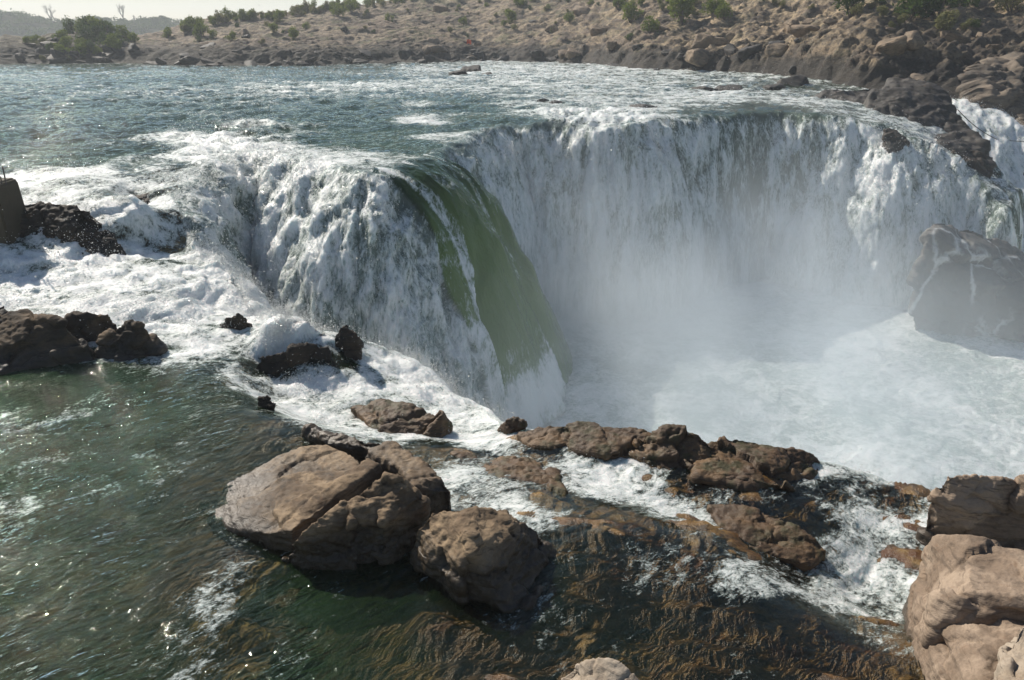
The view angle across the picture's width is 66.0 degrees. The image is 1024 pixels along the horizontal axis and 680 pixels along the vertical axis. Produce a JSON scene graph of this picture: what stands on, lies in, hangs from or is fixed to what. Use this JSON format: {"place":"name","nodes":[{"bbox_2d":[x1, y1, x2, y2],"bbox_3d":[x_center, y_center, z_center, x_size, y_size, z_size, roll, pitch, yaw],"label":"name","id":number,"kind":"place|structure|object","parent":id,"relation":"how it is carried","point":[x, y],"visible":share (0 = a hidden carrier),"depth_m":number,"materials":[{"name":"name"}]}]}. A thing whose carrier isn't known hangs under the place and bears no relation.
{"place":"outdoors","nodes":[
{"label":"outdoors","id":0,"kind":"place"},
{"bbox_2d":[0,15,179,36],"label":"hills","id":1,"kind":"structure","parent":0,"point":[35,24],"depth_m":327.43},
{"bbox_2d":[0,8,184,36],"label":"treeline","id":2,"kind":"object","parent":1,"relation":"on","point":[127,23],"visible":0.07,"depth_m":338.13,"materials":[{"name":"green plant"}]},
{"bbox_2d":[0,0,386,21],"label":"sky","id":3,"kind":"structure","parent":0,"point":[180,9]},
{"bbox_2d":[0,60,1023,679],"bbox_3d":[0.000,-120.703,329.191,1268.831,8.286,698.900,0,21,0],"label":"water","id":4,"kind":"structure","parent":0,"point":[86,456],"depth_m":24.71,"materials":[{"name":"liquid"}]},
{"bbox_2d":[460,65,480,71],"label":"river rock","id":5,"kind":"object","parent":4,"relation":"in","point":[475,68],"visible":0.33,"depth_m":72.85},
{"bbox_2d":[0,5,1023,607],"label":"spray","id":6,"kind":"object","parent":4,"relation":"on","point":[274,307],"visible":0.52,"depth_m":21.98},
{"bbox_2d":[0,0,1023,98],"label":"hillside","id":7,"kind":"structure","parent":0,"point":[840,51],"depth_m":90.14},
{"bbox_2d":[49,58,65,63],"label":"bank boulder","id":8,"kind":"object","parent":7,"relation":"on","point":[57,61],"visible":0.59,"depth_m":94.19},
{"bbox_2d":[51,28,67,38],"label":"promontory bush","id":9,"kind":"object","parent":7,"relation":"on","point":[60,33],"visible":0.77,"depth_m":100.26,"materials":[{"name":"green plant"}]},
{"bbox_2d":[50,48,72,60],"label":"bank boulder","id":10,"kind":"object","parent":7,"relation":"on","point":[56,53],"visible":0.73,"depth_m":94.88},
{"bbox_2d":[53,42,69,52],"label":"promontory bush","id":11,"kind":"object","parent":7,"relation":"on","point":[58,47],"visible":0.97,"depth_m":95.18,"materials":[{"name":"green plant"}]},
{"bbox_2d":[58,35,72,46],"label":"promontory bush","id":12,"kind":"object","parent":7,"relation":"on","point":[64,41],"visible":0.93,"depth_m":97.36,"materials":[{"name":"green plant"}]},
{"bbox_2d":[59,15,82,33],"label":"promontory bush","id":13,"kind":"object","parent":7,"relation":"on","point":[69,28],"visible":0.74,"depth_m":106.30,"materials":[{"name":"green plant"}]},
{"bbox_2d":[70,40,88,55],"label":"promontory bush","id":14,"kind":"object","parent":7,"relation":"on","point":[82,46],"visible":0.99,"depth_m":96.56,"materials":[{"name":"green plant"}]},
{"bbox_2d":[77,14,89,29],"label":"promontory bush","id":15,"kind":"object","parent":7,"relation":"on","point":[83,22],"visible":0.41,"depth_m":104.89,"materials":[{"name":"green plant"}]},
{"bbox_2d":[73,25,98,41],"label":"promontory bush","id":16,"kind":"object","parent":7,"relation":"on","point":[93,36],"visible":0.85,"depth_m":100.95,"materials":[{"name":"green plant"}]},
{"bbox_2d":[85,38,97,51],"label":"promontory bush","id":17,"kind":"object","parent":7,"relation":"on","point":[89,43],"visible":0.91,"depth_m":96.92,"materials":[{"name":"green plant"}]},
{"bbox_2d":[87,23,105,37],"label":"promontory bush","id":18,"kind":"object","parent":7,"relation":"on","point":[95,27],"visible":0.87,"depth_m":101.92,"materials":[{"name":"green plant"}]},
{"bbox_2d":[86,15,107,32],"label":"promontory bush","id":19,"kind":"object","parent":7,"relation":"on","point":[92,19],"visible":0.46,"depth_m":104.75,"materials":[{"name":"green plant"}]},
{"bbox_2d":[92,56,109,62],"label":"bank boulder","id":20,"kind":"object","parent":7,"relation":"on","point":[97,59],"visible":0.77,"depth_m":95.47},
{"bbox_2d":[95,32,113,44],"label":"promontory bush","id":21,"kind":"object","parent":7,"relation":"on","point":[102,38],"visible":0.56,"depth_m":99.19,"materials":[{"name":"green plant"}]},
{"bbox_2d":[99,18,118,33],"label":"promontory bush","id":22,"kind":"object","parent":7,"relation":"on","point":[109,28],"visible":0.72,"depth_m":105.33,"materials":[{"name":"green plant"}]},
{"bbox_2d":[99,32,122,48],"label":"scrub bush","id":23,"kind":"object","parent":7,"relation":"on","point":[116,43],"visible":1,"depth_m":97.60,"materials":[{"name":"green plant"}]},
{"bbox_2d":[115,24,130,37],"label":"promontory bush","id":24,"kind":"object","parent":7,"relation":"on","point":[123,31],"visible":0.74,"depth_m":104.44,"materials":[{"name":"green plant"}]},
{"bbox_2d":[127,31,138,41],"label":"scrub bush","id":25,"kind":"object","parent":7,"relation":"on","point":[133,37],"visible":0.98,"depth_m":103.10,"materials":[{"name":"green plant"}]},
{"bbox_2d":[128,43,139,52],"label":"bank boulder","id":26,"kind":"object","parent":7,"relation":"on","point":[132,47],"visible":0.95,"depth_m":95.88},
{"bbox_2d":[162,27,171,37],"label":"scrub bush","id":27,"kind":"object","parent":7,"relation":"on","point":[167,33],"visible":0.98,"depth_m":107.50,"materials":[{"name":"green plant"}]},
{"bbox_2d":[179,56,199,63],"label":"bank boulder","id":28,"kind":"object","parent":7,"relation":"on","point":[184,61],"visible":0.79,"depth_m":89.48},
{"bbox_2d":[192,20,209,36],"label":"scrub bush","id":29,"kind":"object","parent":7,"relation":"on","point":[199,26],"visible":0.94,"depth_m":104.53,"materials":[{"name":"green plant"}]},
{"bbox_2d":[213,9,223,22],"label":"scrub bush","id":30,"kind":"object","parent":7,"relation":"on","point":[218,16],"visible":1,"depth_m":114.79,"materials":[{"name":"green plant"}]},
{"bbox_2d":[223,30,236,40],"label":"scrub bush","id":31,"kind":"object","parent":7,"relation":"on","point":[232,34],"visible":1,"depth_m":97.42,"materials":[{"name":"green plant"}]},
{"bbox_2d":[273,9,285,21],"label":"scrub bush","id":32,"kind":"object","parent":7,"relation":"on","point":[279,14],"visible":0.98,"depth_m":115.87,"materials":[{"name":"green plant"}]},
{"bbox_2d":[288,26,299,40],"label":"scrub bush","id":33,"kind":"object","parent":7,"relation":"on","point":[292,32],"visible":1,"depth_m":101.96,"materials":[{"name":"green plant"}]},
{"bbox_2d":[329,1,345,16],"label":"scrub bush","id":34,"kind":"object","parent":7,"relation":"on","point":[338,10],"visible":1,"depth_m":118.09,"materials":[{"name":"green plant"}]},
{"bbox_2d":[343,0,357,11],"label":"scrub bush","id":35,"kind":"object","parent":7,"relation":"on","point":[349,5],"visible":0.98,"depth_m":120.46,"materials":[{"name":"green plant"}]},
{"bbox_2d":[359,50,371,58],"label":"bank boulder","id":36,"kind":"object","parent":7,"relation":"on","point":[366,54],"visible":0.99,"depth_m":93.56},
{"bbox_2d":[398,50,417,58],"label":"bank boulder","id":37,"kind":"object","parent":7,"relation":"on","point":[405,54],"visible":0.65,"depth_m":95.37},
{"bbox_2d":[426,45,446,52],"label":"bank boulder","id":38,"kind":"object","parent":7,"relation":"on","point":[436,48],"visible":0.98,"depth_m":98.12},
{"bbox_2d":[429,4,448,12],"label":"bank boulder","id":39,"kind":"object","parent":7,"relation":"on","point":[441,8],"visible":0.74,"depth_m":122.98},
{"bbox_2d":[472,51,485,59],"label":"bank boulder","id":40,"kind":"object","parent":7,"relation":"on","point":[480,55],"visible":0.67,"depth_m":99.06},
{"bbox_2d":[504,8,517,22],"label":"scrub bush","id":41,"kind":"object","parent":7,"relation":"on","point":[511,15],"visible":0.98,"depth_m":113.43,"materials":[{"name":"green plant"}]},
{"bbox_2d":[530,50,543,57],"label":"bank boulder","id":42,"kind":"object","parent":7,"relation":"on","point":[536,53],"visible":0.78,"depth_m":93.65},
{"bbox_2d":[562,11,575,22],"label":"scrub bush","id":43,"kind":"object","parent":7,"relation":"on","point":[570,16],"visible":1,"depth_m":104.18,"materials":[{"name":"green plant"}]},
{"bbox_2d":[564,47,580,59],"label":"bank boulder","id":44,"kind":"object","parent":7,"relation":"on","point":[571,53],"visible":0.94,"depth_m":89.93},
{"bbox_2d":[572,5,589,15],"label":"bank boulder","id":45,"kind":"object","parent":7,"relation":"on","point":[578,10],"visible":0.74,"depth_m":106.40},
{"bbox_2d":[589,25,606,35],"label":"bank boulder","id":46,"kind":"object","parent":7,"relation":"on","point":[595,30],"visible":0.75,"depth_m":93.92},
{"bbox_2d":[606,40,616,49],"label":"bank boulder","id":47,"kind":"object","parent":7,"relation":"on","point":[611,44],"visible":1,"depth_m":84.50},
{"bbox_2d":[621,2,643,22],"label":"scrub bush","id":48,"kind":"object","parent":7,"relation":"on","point":[630,9],"visible":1,"depth_m":91.31,"materials":[{"name":"green plant"}]},
{"bbox_2d":[640,15,659,32],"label":"scrub bush","id":49,"kind":"object","parent":7,"relation":"on","point":[652,25],"visible":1,"depth_m":83.18,"materials":[{"name":"green plant"}]},
{"bbox_2d":[665,0,695,24],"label":"scrub bush","id":50,"kind":"object","parent":7,"relation":"on","point":[683,9],"visible":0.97,"depth_m":82.94,"materials":[{"name":"green plant"}]},
{"bbox_2d":[684,48,708,66],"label":"bank boulder","id":51,"kind":"object","parent":7,"relation":"on","point":[698,57],"visible":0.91,"depth_m":69.35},
{"bbox_2d":[692,33,729,48],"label":"bank boulder","id":52,"kind":"object","parent":7,"relation":"on","point":[703,41],"visible":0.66,"depth_m":71.26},
{"bbox_2d":[699,0,728,16],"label":"scrub bush","id":53,"kind":"object","parent":7,"relation":"on","point":[712,5],"visible":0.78,"depth_m":82.61,"materials":[{"name":"green plant"}]},
{"bbox_2d":[714,2,733,19],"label":"scrub bush","id":54,"kind":"object","parent":7,"relation":"on","point":[723,12],"visible":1,"depth_m":80.96,"materials":[{"name":"green plant"}]},
{"bbox_2d":[723,44,737,55],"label":"bank boulder","id":55,"kind":"object","parent":7,"relation":"on","point":[729,49],"visible":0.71,"depth_m":68.72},
{"bbox_2d":[737,44,762,60],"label":"bank boulder","id":56,"kind":"object","parent":7,"relation":"on","point":[744,53],"visible":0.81,"depth_m":66.33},
{"bbox_2d":[764,43,788,56],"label":"bank boulder","id":57,"kind":"object","parent":7,"relation":"on","point":[778,49],"visible":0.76,"depth_m":63.75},
{"bbox_2d":[783,19,798,33],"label":"bank boulder","id":58,"kind":"object","parent":7,"relation":"on","point":[792,22],"visible":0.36,"depth_m":69.69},
{"bbox_2d":[785,23,819,37],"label":"bank boulder","id":59,"kind":"object","parent":7,"relation":"on","point":[799,30],"visible":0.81,"depth_m":66.28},
{"bbox_2d":[832,0,866,17],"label":"scrub bush","id":60,"kind":"object","parent":7,"relation":"on","point":[849,5],"visible":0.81,"depth_m":66.48,"materials":[{"name":"green plant"}]},
{"bbox_2d":[850,2,864,14],"bbox_3d":[28.227,-27.095,64.522,1.246,1.186,1.253,3,21,7],"label":"scrub bush","id":61,"kind":"object","parent":7,"relation":"on","point":[857,8],"visible":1,"depth_m":64.39,"materials":[{"name":"green plant"}]},
{"bbox_2d":[876,5,890,17],"bbox_3d":[28.061,-24.825,59.687,1.071,1.077,0.990,-6,22,-14],"label":"scrub bush","id":62,"kind":"object","parent":7,"relation":"on","point":[882,9],"visible":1,"depth_m":59.55,"materials":[{"name":"green plant"}]},
{"bbox_2d":[874,35,906,55],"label":"bank boulder","id":63,"kind":"object","parent":7,"relation":"on","point":[896,46],"visible":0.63,"depth_m":52.48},
{"bbox_2d":[896,13,909,25],"bbox_3d":[29.426,-24.121,59.502,1.031,1.122,1.116,15,26,33],"label":"scrub bush","id":64,"kind":"object","parent":7,"relation":"on","point":[902,18],"visible":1,"depth_m":59.33,"materials":[{"name":"green plant"}]},
{"bbox_2d":[904,30,924,50],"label":"bank boulder","id":65,"kind":"object","parent":7,"relation":"on","point":[915,40],"visible":0.7,"depth_m":52.86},
{"bbox_2d":[892,0,938,21],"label":"scrub bush","id":66,"kind":"object","parent":7,"relation":"on","point":[909,7],"visible":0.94,"depth_m":61.09,"materials":[{"name":"green plant"}]},
{"bbox_2d":[912,0,978,18],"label":"scrub bush","id":67,"kind":"object","parent":7,"relation":"on","point":[941,4],"visible":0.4,"depth_m":61.99,"materials":[{"name":"green plant"}]},
{"bbox_2d":[933,8,959,31],"bbox_3d":[31.726,-23.222,57.722,1.867,2.031,2.020,-6,22,-15],"label":"scrub bush","id":68,"kind":"object","parent":7,"relation":"on","point":[944,19],"visible":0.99,"depth_m":57.40,"materials":[{"name":"green plant"}]},
{"bbox_2d":[940,7,965,19],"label":"bank boulder","id":69,"kind":"object","parent":7,"relation":"on","point":[962,11],"visible":0.41,"depth_m":61.00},
{"bbox_2d":[940,30,970,43],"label":"bank boulder","id":70,"kind":"object","parent":7,"relation":"on","point":[949,36],"visible":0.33,"depth_m":57.17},
{"bbox_2d":[959,17,974,29],"bbox_3d":[33.935,-23.412,58.476,1.240,0.964,0.925,-3,22,-8],"label":"scrub bush","id":71,"kind":"object","parent":7,"relation":"on","point":[965,25],"visible":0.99,"depth_m":58.44,"materials":[{"name":"green plant"}]},
{"bbox_2d":[985,44,1002,49],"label":"bank boulder","id":72,"kind":"object","parent":7,"relation":"on","point":[996,46],"visible":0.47,"depth_m":54.75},
{"bbox_2d":[992,0,1023,12],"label":"scrub bush","id":73,"kind":"object","parent":7,"relation":"on","point":[1010,3],"visible":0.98,"depth_m":63.89,"materials":[{"name":"green plant"}]},
{"bbox_2d":[21,96,1006,679],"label":"riverbed","id":74,"kind":"structure","parent":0,"point":[401,624],"depth_m":8.82,"materials":[{"name":"stone"}]},
{"bbox_2d":[0,166,25,243],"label":"concrete pier","id":75,"kind":"structure","parent":74,"relation":"on","point":[12,205],"depth_m":18.06,"materials":[{"name":"concrete"}]},
{"bbox_2d":[0,309,95,374],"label":"dark boulder","id":76,"kind":"object","parent":74,"relation":"on","point":[29,339],"visible":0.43,"depth_m":13.94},
{"bbox_2d":[20,201,125,256],"bbox_3d":[-11.198,-2.071,18.749,4.111,2.320,1.814,0,21,0],"label":"rock outcrop","id":77,"kind":"object","parent":74,"relation":"on","point":[68,223],"visible":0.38,"depth_m":18.48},
{"bbox_2d":[64,311,116,341],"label":"dark boulder","id":78,"kind":"object","parent":74,"relation":"on","point":[95,325],"visible":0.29,"depth_m":14.66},
{"bbox_2d":[95,319,167,361],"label":"dark boulder","id":79,"kind":"object","parent":74,"relation":"on","point":[131,339],"visible":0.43,"depth_m":14.22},
{"bbox_2d":[90,174,184,231],"bbox_3d":[-10.447,-3.363,21.288,1.924,1.836,4.713,-15,26,-34],"label":"dark boulder","id":80,"kind":"object","parent":74,"relation":"on","point":[145,198],"visible":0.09,"depth_m":20.85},
{"bbox_2d":[220,313,252,346],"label":"dark boulder","id":81,"kind":"object","parent":74,"relation":"on","point":[238,320],"visible":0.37,"depth_m":15.57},
{"bbox_2d":[186,557,291,636],"bbox_3d":[-2.970,2.899,8.674,0.547,0.469,1.366,14,25,32],"label":"sunken rock","id":82,"kind":"object","parent":74,"relation":"on","point":[265,575],"visible":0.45,"depth_m":8.70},
{"bbox_2d":[199,619,280,679],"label":"sunken rock","id":83,"kind":"object","parent":74,"relation":"on","point":[249,652],"visible":0.84,"depth_m":7.80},
{"bbox_2d":[256,395,275,418],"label":"dark boulder","id":84,"kind":"object","parent":74,"relation":"on","point":[264,402],"visible":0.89,"depth_m":12.65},
{"bbox_2d":[255,342,332,380],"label":"dark boulder","id":85,"kind":"object","parent":74,"relation":"on","point":[311,354],"visible":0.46,"depth_m":14.65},
{"bbox_2d":[207,445,381,558],"bbox_3d":[-2.845,2.148,10.156,1.908,1.105,1.881,12,24,29],"label":"rock slab","id":86,"kind":"object","parent":74,"relation":"on","point":[276,506],"visible":0.66,"depth_m":9.70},
{"bbox_2d":[335,324,363,367],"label":"dark boulder","id":87,"kind":"object","parent":74,"relation":"on","point":[351,342],"visible":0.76,"depth_m":15.12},
{"bbox_2d":[281,471,430,586],"bbox_3d":[-1.716,2.339,9.043,1.765,1.421,0.612,-11,24,-27],"label":"boulder","id":88,"kind":"object","parent":74,"relation":"on","point":[371,532],"visible":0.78,"depth_m":8.90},
{"bbox_2d":[301,423,450,517],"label":"rock ridge","id":89,"kind":"object","parent":74,"relation":"on","point":[396,458],"visible":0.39,"depth_m":10.33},
{"bbox_2d":[350,398,452,446],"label":"ledge rock","id":90,"kind":"object","parent":74,"relation":"on","point":[385,415],"visible":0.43,"depth_m":12.98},
{"bbox_2d":[410,506,556,624],"bbox_3d":[-0.344,2.803,8.782,1.743,1.700,1.238,0,21,0],"label":"boulder","id":91,"kind":"object","parent":74,"relation":"on","point":[500,564],"visible":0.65,"depth_m":8.53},
{"bbox_2d":[449,451,568,501],"bbox_3d":[0.066,2.108,11.550,1.006,0.801,2.253,-18,27,-38],"label":"ledge rock","id":92,"kind":"object","parent":74,"relation":"on","point":[521,470],"visible":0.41,"depth_m":11.26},
{"bbox_2d":[497,416,527,433],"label":"ledge rock","id":93,"kind":"object","parent":74,"relation":"on","point":[513,424],"visible":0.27,"depth_m":12.68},
{"bbox_2d":[517,421,650,460],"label":"ledge rock","id":94,"kind":"object","parent":74,"relation":"on","point":[590,439],"visible":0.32,"depth_m":12.06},
{"bbox_2d":[561,657,638,679],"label":"pale rock","id":95,"kind":"object","parent":74,"relation":"on","point":[598,668],"visible":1,"depth_m":7.03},
{"bbox_2d":[629,104,656,107],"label":"river rock","id":96,"kind":"object","parent":74,"relation":"on","point":[643,105],"visible":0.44,"depth_m":38.15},
{"bbox_2d":[628,424,719,474],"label":"ledge rock","id":97,"kind":"object","parent":74,"relation":"on","point":[677,449],"visible":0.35,"depth_m":11.74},
{"bbox_2d":[691,86,717,90],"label":"river rock","id":98,"kind":"object","parent":74,"relation":"on","point":[706,88],"visible":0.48,"depth_m":49.06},
{"bbox_2d":[715,84,742,90],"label":"river rock","id":99,"kind":"object","parent":74,"relation":"on","point":[730,87],"visible":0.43,"depth_m":49.13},
{"bbox_2d":[680,475,809,498],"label":"ledge rock","id":100,"kind":"object","parent":74,"relation":"on","point":[788,488],"visible":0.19,"depth_m":11.20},
{"bbox_2d":[687,436,820,491],"bbox_3d":[3.627,2.223,11.736,2.194,1.310,1.176,0,21,0],"label":"ledge rock","id":101,"kind":"object","parent":74,"relation":"on","point":[736,457],"visible":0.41,"depth_m":11.51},
{"bbox_2d":[706,504,825,571],"bbox_3d":[3.209,2.804,10.300,1.596,0.963,0.816,12,24,28],"label":"ledge rock","id":102,"kind":"object","parent":74,"relation":"on","point":[782,542],"visible":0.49,"depth_m":10.12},
{"bbox_2d":[763,83,785,89],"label":"river rock","id":103,"kind":"object","parent":74,"relation":"on","point":[778,86],"visible":0.42,"depth_m":49.54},
{"bbox_2d":[777,75,808,85],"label":"river rock","id":104,"kind":"object","parent":74,"relation":"on","point":[796,80],"visible":0.5,"depth_m":52.89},
{"bbox_2d":[882,128,909,152],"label":"gorge boulder","id":105,"kind":"object","parent":74,"relation":"on","point":[892,139],"visible":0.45,"depth_m":34.85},
{"bbox_2d":[810,77,996,184],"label":"rock spur","id":106,"kind":"structure","parent":74,"relation":"on","point":[926,103],"depth_m":42.03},
{"bbox_2d":[908,69,928,80],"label":"gorge boulder","id":107,"kind":"object","parent":74,"relation":"on","point":[919,75],"visible":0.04,"depth_m":51.15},
{"bbox_2d":[899,534,1023,667],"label":"pink rock","id":108,"kind":"object","parent":74,"relation":"on","point":[964,578],"visible":0.67,"depth_m":8.13,"materials":[{"name":"stone"}]},
{"bbox_2d":[906,223,1023,342],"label":"gorge boulder","id":109,"kind":"object","parent":74,"relation":"on","point":[967,283],"visible":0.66,"depth_m":30.40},
{"bbox_2d":[915,474,1023,549],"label":"pink rock","id":110,"kind":"object","parent":74,"relation":"on","point":[990,507],"visible":0.55,"depth_m":10.00,"materials":[{"name":"stone"}]},
{"bbox_2d":[916,617,1023,679],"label":"pink rock","id":111,"kind":"object","parent":74,"relation":"on","point":[966,651],"visible":0.62,"depth_m":7.52,"materials":[{"name":"stone"}]},
{"bbox_2d":[951,148,992,182],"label":"gorge boulder","id":112,"kind":"object","parent":74,"relation":"on","point":[978,162],"visible":0.3,"depth_m":34.92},
{"bbox_2d":[956,51,1023,174],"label":"gorge boulder","id":113,"kind":"object","parent":74,"relation":"on","point":[989,84],"visible":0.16,"depth_m":48.84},
{"bbox_2d":[993,627,1023,679],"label":"pink rock","id":114,"kind":"object","parent":74,"relation":"on","point":[1010,658],"visible":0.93,"depth_m":6.87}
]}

